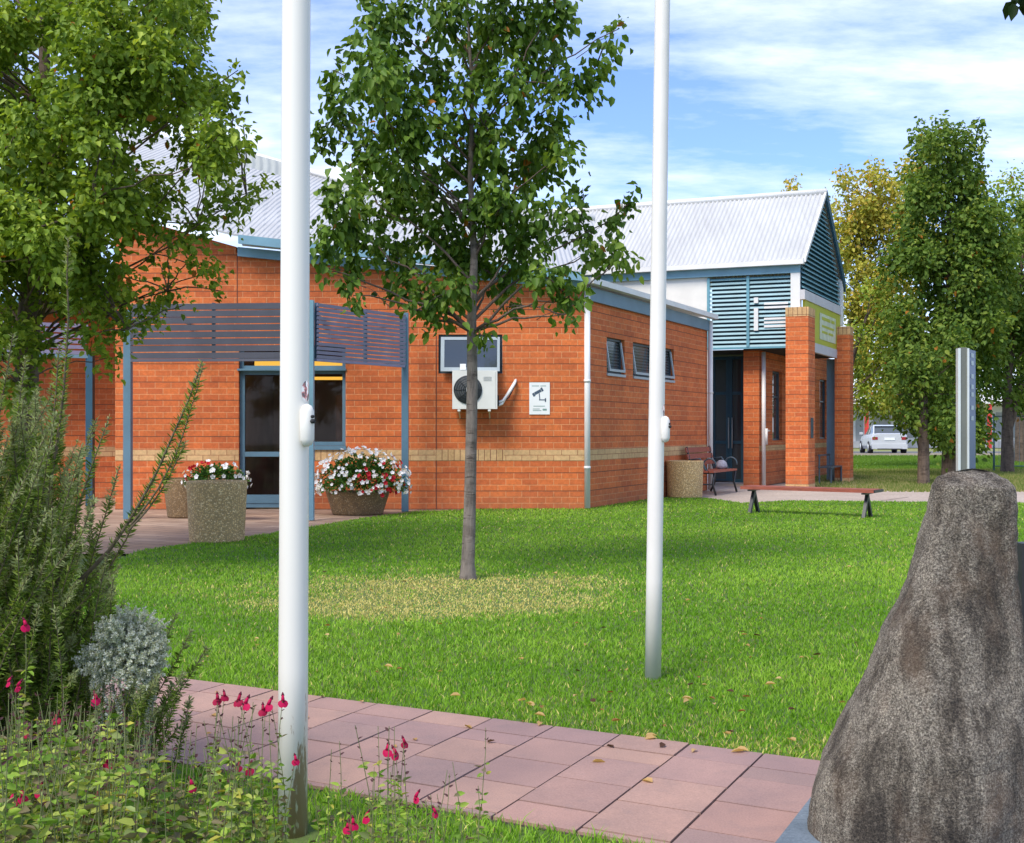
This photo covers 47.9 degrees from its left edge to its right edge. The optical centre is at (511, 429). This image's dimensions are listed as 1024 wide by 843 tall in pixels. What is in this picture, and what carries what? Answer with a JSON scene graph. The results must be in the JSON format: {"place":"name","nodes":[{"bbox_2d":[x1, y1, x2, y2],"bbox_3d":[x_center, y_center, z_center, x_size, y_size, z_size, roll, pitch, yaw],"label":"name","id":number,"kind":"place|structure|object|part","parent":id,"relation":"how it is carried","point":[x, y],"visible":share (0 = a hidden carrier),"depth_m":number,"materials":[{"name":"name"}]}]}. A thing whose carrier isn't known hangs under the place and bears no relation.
{"place":"outdoors","nodes":[
{"label":"outdoors","id":0,"kind":"place"},
{"bbox_2d":[158,772,245,839],"bbox_3d":[-2.350,1.214,3.000,4.300,0.001,5.000,0,0,0],"label":"garden bed","id":1,"kind":"object","parent":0,"point":[177,791],"depth_m":3.80,"materials":[{"name":"soil"}]},
{"bbox_2d":[0,617,147,842],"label":"salvia plant","id":2,"kind":"object","parent":1,"relation":"on","point":[96,700],"visible":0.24,"depth_m":2.53,"materials":[{"name":"green plant"}]},
{"bbox_2d":[0,710,179,842],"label":"salvia plant","id":3,"kind":"object","parent":1,"relation":"on","point":[51,825],"visible":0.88,"depth_m":2.03,"materials":[{"name":"green plant"}]},
{"bbox_2d":[0,235,211,780],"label":"rosemary bush","id":4,"kind":"object","parent":1,"relation":"on","point":[42,599],"visible":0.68,"depth_m":3.39,"materials":[{"name":"green plant"}]},
{"bbox_2d":[71,603,171,785],"bbox_3d":[-1.155,0.869,3.428,0.299,0.707,0.287,0,0,0],"label":"silver bush","id":5,"kind":"object","parent":1,"relation":"on","point":[128,646],"visible":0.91,"depth_m":3.36,"materials":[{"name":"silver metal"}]},
{"bbox_2d":[89,718,264,842],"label":"salvia plant","id":6,"kind":"object","parent":1,"relation":"on","point":[229,832],"visible":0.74,"depth_m":2.20,"materials":[{"name":"green plant"}]},
{"bbox_2d":[171,689,299,842],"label":"salvia plant","id":7,"kind":"object","parent":1,"relation":"on","point":[262,712],"visible":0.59,"depth_m":2.84,"materials":[{"name":"green plant"}]},
{"bbox_2d":[309,725,490,842],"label":"salvia plant","id":8,"kind":"object","parent":1,"relation":"on","point":[396,825],"visible":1,"depth_m":2.74,"materials":[{"name":"green plant"}]},
{"bbox_2d":[49,498,440,553],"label":"terrace","id":9,"kind":"structure","parent":0,"point":[157,528],"depth_m":14.92,"materials":[{"name":"concrete"}]},
{"bbox_2d":[2,321,94,505],"bbox_3d":[-7.878,-0.232,17.823,2.704,2.903,0.148,0,0,-27],"label":"slatted screen","id":10,"kind":"object","parent":9,"relation":"on","point":[89,397],"visible":0.34,"depth_m":18.34,"materials":[{"name":"teal paint"}]},
{"bbox_2d":[163,477,215,517],"bbox_3d":[-4.536,0.950,16.200,0.720,0.540,0.720,0,0,0],"label":"bowl planter","id":11,"kind":"object","parent":9,"relation":"on","point":[176,499],"visible":0.3,"depth_m":15.89,"materials":[{"name":"stone"}]},
{"bbox_2d":[123,300,408,519],"bbox_3d":[-3.434,-0.265,16.603,3.766,2.970,2.175,0,0,0],"label":"slatted screen","id":12,"kind":"object","parent":9,"relation":"on","point":[213,312],"visible":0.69,"depth_m":15.70,"materials":[{"name":"blue paint"}]},
{"bbox_2d":[326,490,388,514],"bbox_3d":[-2.236,1.055,16.700,0.920,0.330,0.690,0,0,0],"label":"bowl planter","id":13,"kind":"object","parent":9,"relation":"on","point":[347,502],"visible":0.83,"depth_m":16.43,"materials":[{"name":"stone"}]},
{"bbox_2d":[315,446,412,496],"bbox_3d":[-2.148,0.584,16.497,1.438,0.718,1.037,0,0,0],"label":"petunia plant","id":14,"kind":"object","parent":13,"relation":"in","point":[369,471],"visible":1,"depth_m":16.30,"materials":[{"name":"white plant"}]},
{"bbox_2d":[83,745,666,842],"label":"lawn","id":15,"kind":"structure","parent":0,"point":[312,832],"depth_m":3.52,"materials":[{"name":"plant"}]},
{"bbox_2d":[277,0,315,838],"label":"flagpole","id":16,"kind":"object","parent":15,"relation":"on","point":[297,420],"visible":0.98,"depth_m":3.44,"materials":[{"name":"white metal"}]},
{"bbox_2d":[775,799,818,842],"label":"stone plinth","id":17,"kind":"structure","parent":15,"relation":"on","point":[797,829],"depth_m":3.37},
{"bbox_2d":[809,466,1023,842],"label":"boulder","id":18,"kind":"object","parent":17,"relation":"on","point":[924,742],"visible":1,"depth_m":3.20,"materials":[{"name":"stone"}]},
{"bbox_2d":[156,762,623,842],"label":"path bedding","id":19,"kind":"object","parent":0,"point":[577,834],"visible":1,"depth_m":3.59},
{"bbox_2d":[72,676,818,842],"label":"path","id":20,"kind":"structure","parent":0,"point":[558,778],"depth_m":4.11,"materials":[{"name":"pink tile"}]},
{"bbox_2d":[165,565,880,781],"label":"fallen leaves","id":21,"kind":"object","parent":20,"relation":"on","point":[662,744],"visible":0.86,"depth_m":4.95,"materials":[{"name":"brown plant"}]},
{"bbox_2d":[0,0,1023,393],"label":"sky","id":22,"kind":"structure","parent":0,"point":[763,93],"materials":[{"name":"blue"}]},
{"bbox_2d":[53,448,1000,576],"bbox_3d":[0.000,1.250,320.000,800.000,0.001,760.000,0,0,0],"label":"ground","id":23,"kind":"structure","parent":0,"point":[81,563],"depth_m":11.10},
{"bbox_2d":[0,0,280,523],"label":"leafy tree","id":24,"kind":"object","parent":23,"relation":"on","point":[119,86],"visible":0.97,"depth_m":9.23,"materials":[{"name":"green plant"}]},
{"bbox_2d":[0,128,717,509],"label":"brick building","id":25,"kind":"structure","parent":23,"relation":"on","point":[582,444],"depth_m":17.70,"materials":[{"name":"orange brick"}]},
{"bbox_2d":[240,371,279,506],"bbox_3d":[-3.825,0.138,17.764,0.743,2.120,0.112,0,0,0],"label":"glass door","id":26,"kind":"structure","parent":25,"relation":"in","point":[252,500],"depth_m":17.77,"materials":[{"name":"blue paint"}]},
{"bbox_2d":[240,346,345,368],"bbox_3d":[-3.378,-1.108,17.795,1.638,0.357,0.050,0,0,0],"label":"transom window","id":27,"kind":"structure","parent":25,"relation":"in","point":[242,366],"depth_m":17.77,"materials":[{"name":"blue paint"}]},
{"bbox_2d":[315,371,345,445],"bbox_3d":[-3.004,-0.339,17.795,0.891,1.166,0.050,0,0,0],"label":"window","id":28,"kind":"structure","parent":25,"relation":"in","point":[343,443],"depth_m":17.77,"materials":[{"name":"blue paint"}]},
{"bbox_2d":[439,335,501,373],"bbox_3d":[-0.639,-1.165,17.672,0.979,0.596,0.255,0,0,0],"label":"window","id":29,"kind":"structure","parent":25,"relation":"in","point":[452,348],"depth_m":17.65,"materials":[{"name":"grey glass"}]},
{"bbox_2d":[452,370,516,417],"bbox_3d":[-0.410,-0.535,17.520,0.979,0.720,0.408,0,0,0],"label":"air conditioner","id":30,"kind":"object","parent":25,"relation":"attached to","point":[487,389],"visible":0.66,"depth_m":17.34,"materials":[{"name":"metal"}]},
{"bbox_2d":[529,382,549,413],"bbox_3d":[0.423,-0.482,17.692,0.315,0.492,0.012,0,0,0],"label":"camera notice","id":31,"kind":"object","parent":25,"relation":"attached to","point":[539,397],"visible":1,"depth_m":17.69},
{"bbox_2d":[607,338,625,376],"bbox_3d":[1.662,-1.179,18.825,0.145,0.618,0.783,0,0,27],"label":"window","id":32,"kind":"structure","parent":25,"relation":"in","point":[614,347],"depth_m":18.96,"materials":[{"name":"grey glass"}]},
{"bbox_2d":[633,343,674,382],"bbox_3d":[2.493,-1.179,20.456,0.145,0.618,2.109,0,0,27],"label":"window","id":33,"kind":"structure","parent":25,"relation":"in","point":[641,353],"depth_m":20.21,"materials":[{"name":"grey glass"}]},
{"bbox_2d":[853,453,1000,455],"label":"kerb","id":34,"kind":"structure","parent":23,"relation":"on","point":[901,454],"depth_m":54.85,"materials":[{"name":"concrete"}]},
{"bbox_2d":[71,496,1023,759],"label":"lawn","id":35,"kind":"structure","parent":0,"point":[537,596],"depth_m":7.75,"materials":[{"name":"plant"}]},
{"bbox_2d":[186,480,246,542],"bbox_3d":[-3.232,0.890,12.621,0.650,0.660,0.650,0,0,0],"label":"cylinder planter","id":36,"kind":"object","parent":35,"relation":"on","point":[216,509],"visible":0.98,"depth_m":12.36,"materials":[{"name":"stone"}]},
{"bbox_2d":[181,459,251,487],"bbox_3d":[-3.993,0.599,15.611,0.961,0.406,0.546,0,0,0],"label":"petunia plant","id":37,"kind":"object","parent":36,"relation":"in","point":[225,471],"visible":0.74,"depth_m":15.52,"materials":[{"name":"white plant"}]},
{"bbox_2d":[310,0,645,579],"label":"young pear tree","id":38,"kind":"object","parent":35,"relation":"on","point":[490,206],"visible":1,"depth_m":9.20,"materials":[{"name":"green plant"}]},
{"bbox_2d":[645,0,671,679],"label":"flagpole","id":39,"kind":"object","parent":35,"relation":"on","point":[659,426],"visible":0.94,"depth_m":5.60,"materials":[{"name":"white metal"}]},
{"bbox_2d":[666,460,703,497],"bbox_3d":[3.135,0.890,20.900,0.670,0.660,0.670,0,0,0],"label":"cylinder planter","id":40,"kind":"object","parent":35,"relation":"on","point":[685,478],"visible":0.98,"depth_m":20.62,"materials":[{"name":"stone"}]},
{"bbox_2d":[740,485,883,517],"bbox_3d":[4.248,1.026,16.412,1.966,0.411,0.385,0,0,35],"label":"park bench","id":41,"kind":"object","parent":35,"relation":"on","point":[866,492],"visible":0.91,"depth_m":16.23,"materials":[{"name":"brown wood"}]},
{"bbox_2d":[956,347,975,469],"bbox_3d":[4.804,0.180,12.114,0.387,2.080,0.122,0,0,-40],"label":"sign pylon","id":42,"kind":"object","parent":35,"relation":"on","point":[965,406],"visible":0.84,"depth_m":12.02,"materials":[{"name":"metal"}]},
{"bbox_2d":[1002,0,1023,20],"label":"overhanging tree","id":43,"kind":"object","parent":35,"relation":"on","point":[1011,8],"visible":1,"depth_m":4.63,"materials":[{"name":"green plant"}]},
{"bbox_2d":[1021,542,1023,590],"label":"dark slab","id":44,"kind":"structure","parent":35,"relation":"on","point":[1022,549],"depth_m":3.95,"materials":[{"name":"grey stone"}]},
{"bbox_2d":[702,478,907,502],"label":"forecourt","id":45,"kind":"structure","parent":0,"point":[726,491],"depth_m":21.57,"materials":[{"name":"concrete"}]},
{"bbox_2d":[419,188,852,486],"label":"entrance building","id":46,"kind":"structure","parent":45,"relation":"on","point":[762,265],"depth_m":25.28,"materials":[{"name":"orange brick"}]},
{"bbox_2d":[713,356,742,481],"bbox_3d":[4.860,-0.240,26.345,1.029,2.876,0.134,0,0,22],"label":"glass entry door","id":47,"kind":"structure","parent":46,"relation":"in","point":[727,370],"depth_m":26.33,"materials":[{"name":"teal paint"}]},
{"bbox_2d":[772,371,778,439],"bbox_3d":[5.941,-0.545,26.203,0.050,1.566,0.872,0,0,27],"label":"window","id":48,"kind":"structure","parent":46,"relation":"in","point":[775,375],"depth_m":26.41,"materials":[{"name":"grey glass"}]},
{"bbox_2d":[820,380,824,438],"bbox_3d":[8.188,-0.545,30.613,0.050,1.566,0.954,0,0,27],"label":"window","id":49,"kind":"structure","parent":46,"relation":"in","point":[822,382],"depth_m":30.90,"materials":[{"name":"grey glass"}]},
{"bbox_2d":[685,446,737,495],"bbox_3d":[3.854,0.772,22.176,0.607,0.912,1.550,0,0,27],"label":"armrest bench","id":50,"kind":"object","parent":45,"relation":"on","point":[708,460],"visible":0.86,"depth_m":22.23,"materials":[{"name":"brown wood"}]},
{"bbox_2d":[715,459,727,468],"bbox_3d":[4.095,0.675,22.531,0.235,0.195,0.237,0,0,-37],"label":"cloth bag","id":51,"kind":"object","parent":50,"relation":"on","point":[721,463],"visible":0.88,"depth_m":22.45,"materials":[{"name":"white fabric"}]},
{"bbox_2d":[818,454,841,483],"bbox_3d":[7.333,0.890,26.511,0.300,0.660,1.300,0,0,27],"label":"chair","id":52,"kind":"object","parent":45,"relation":"on","point":[830,466],"visible":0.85,"depth_m":26.07,"materials":[{"name":"grey metal"}]},
{"bbox_2d":[853,451,1000,452],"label":"road","id":53,"kind":"structure","parent":0,"point":[915,452],"depth_m":62.58,"materials":[{"name":"grey asphalt"}]},
{"bbox_2d":[859,425,907,452],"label":"parked car","id":54,"kind":"object","parent":53,"relation":"on","point":[888,438],"visible":0.91,"depth_m":58.10,"materials":[{"name":"silver metal"}]},
{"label":"window","id":55,"kind":"part","parent":54,"relation":"part of","materials":[{"name":"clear glass"}]},
{"bbox_2d":[853,449,1000,450],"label":"verge","id":56,"kind":"structure","parent":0,"point":[913,450],"depth_m":68.74,"materials":[{"name":"grey concrete"}]},
{"bbox_2d":[853,395,1014,447],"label":"shop building","id":57,"kind":"structure","parent":0,"point":[857,422],"depth_m":77.95,"materials":[{"name":"white paint"}]},
{"bbox_2d":[856,411,862,440],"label":"door","id":58,"kind":"structure","parent":57,"relation":"in","point":[858,429],"depth_m":77.96,"materials":[{"name":"grey metal"}]},
{"bbox_2d":[873,413,890,424],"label":"window","id":59,"kind":"structure","parent":57,"relation":"in","point":[884,422],"depth_m":77.96,"materials":[{"name":"grey glass"}]},
{"bbox_2d":[902,422,917,437],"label":"window","id":60,"kind":"structure","parent":57,"relation":"in","point":[908,434],"depth_m":77.96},
{"bbox_2d":[996,412,1014,437],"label":"window","id":61,"kind":"structure","parent":57,"relation":"in","point":[998,426],"depth_m":77.96,"materials":[{"name":"grey glass"}]},
{"bbox_2d":[853,454,1023,469],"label":"verge","id":62,"kind":"structure","parent":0,"point":[914,465],"depth_m":42.55,"materials":[{"name":"green plant"}]},
{"bbox_2d":[781,173,839,224],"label":"park tree","id":63,"kind":"object","parent":62,"relation":"on","point":[790,187],"visible":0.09,"depth_m":46.08,"materials":[{"name":"yellow plant"}]},
{"bbox_2d":[829,155,931,408],"bbox_3d":[12.042,-3.937,38.033,3.821,10.313,2.912,0,0,0],"label":"park tree","id":64,"kind":"object","parent":62,"relation":"on","point":[864,219],"visible":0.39,"depth_m":37.50,"materials":[{"name":"yellow plant"}]},
{"bbox_2d":[893,152,945,317],"bbox_3d":[14.177,-4.249,39.947,2.258,10.938,1.995,0,0,0],"label":"park tree","id":65,"kind":"object","parent":62,"relation":"on","point":[907,160],"visible":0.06,"depth_m":39.67,"materials":[{"name":"green plant"}]},
{"bbox_2d":[981,159,1023,461],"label":"park tree","id":66,"kind":"object","parent":62,"relation":"on","point":[1017,187],"visible":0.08,"depth_m":43.71,"materials":[{"name":"green plant"}]},
{"bbox_2d":[882,491,1023,501],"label":"footpath","id":67,"kind":"structure","parent":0,"point":[926,496],"depth_m":21.04,"materials":[{"name":"concrete"}]},
{"label":"dry lawn","id":68,"kind":"structure","parent":0,"visible":0},
{"bbox_2d":[843,273,914,438],"bbox_3d":[9.793,-1.563,31.005,2.367,5.566,1.969,0,0,0],"label":"park tree","id":69,"kind":"object","parent":68,"relation":"on","point":[869,405],"visible":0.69,"depth_m":30.84,"materials":[{"name":"green plant"}]},
{"bbox_2d":[815,468,1023,491],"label":"dry turf","id":70,"kind":"structure","parent":68,"relation":"on","point":[901,480],"depth_m":27.15,"materials":[{"name":"green plant"}]},
{"bbox_2d":[875,316,976,483],"bbox_3d":[9.389,-0.655,25.890,2.024,3.751,2.214,0,0,27],"label":"park tree","id":71,"kind":"object","parent":68,"relation":"on","point":[924,422],"visible":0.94,"depth_m":25.58,"materials":[{"name":"green plant"}]},
{"bbox_2d":[868,110,1023,475],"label":"park tree","id":72,"kind":"object","parent":68,"relation":"on","point":[969,255],"visible":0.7,"depth_m":29.49,"materials":[{"name":"green plant"}]},
{"bbox_2d":[974,189,1023,471],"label":"park tree","id":73,"kind":"object","parent":68,"relation":"on","point":[1012,398],"visible":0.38,"depth_m":32.76,"materials":[{"name":"green plant"}]},
{"bbox_2d":[993,416,1023,468],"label":"fence","id":74,"kind":"object","parent":68,"relation":"on","point":[994,466],"visible":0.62,"depth_m":33.99,"materials":[{"name":"grey metal"}]}
]}

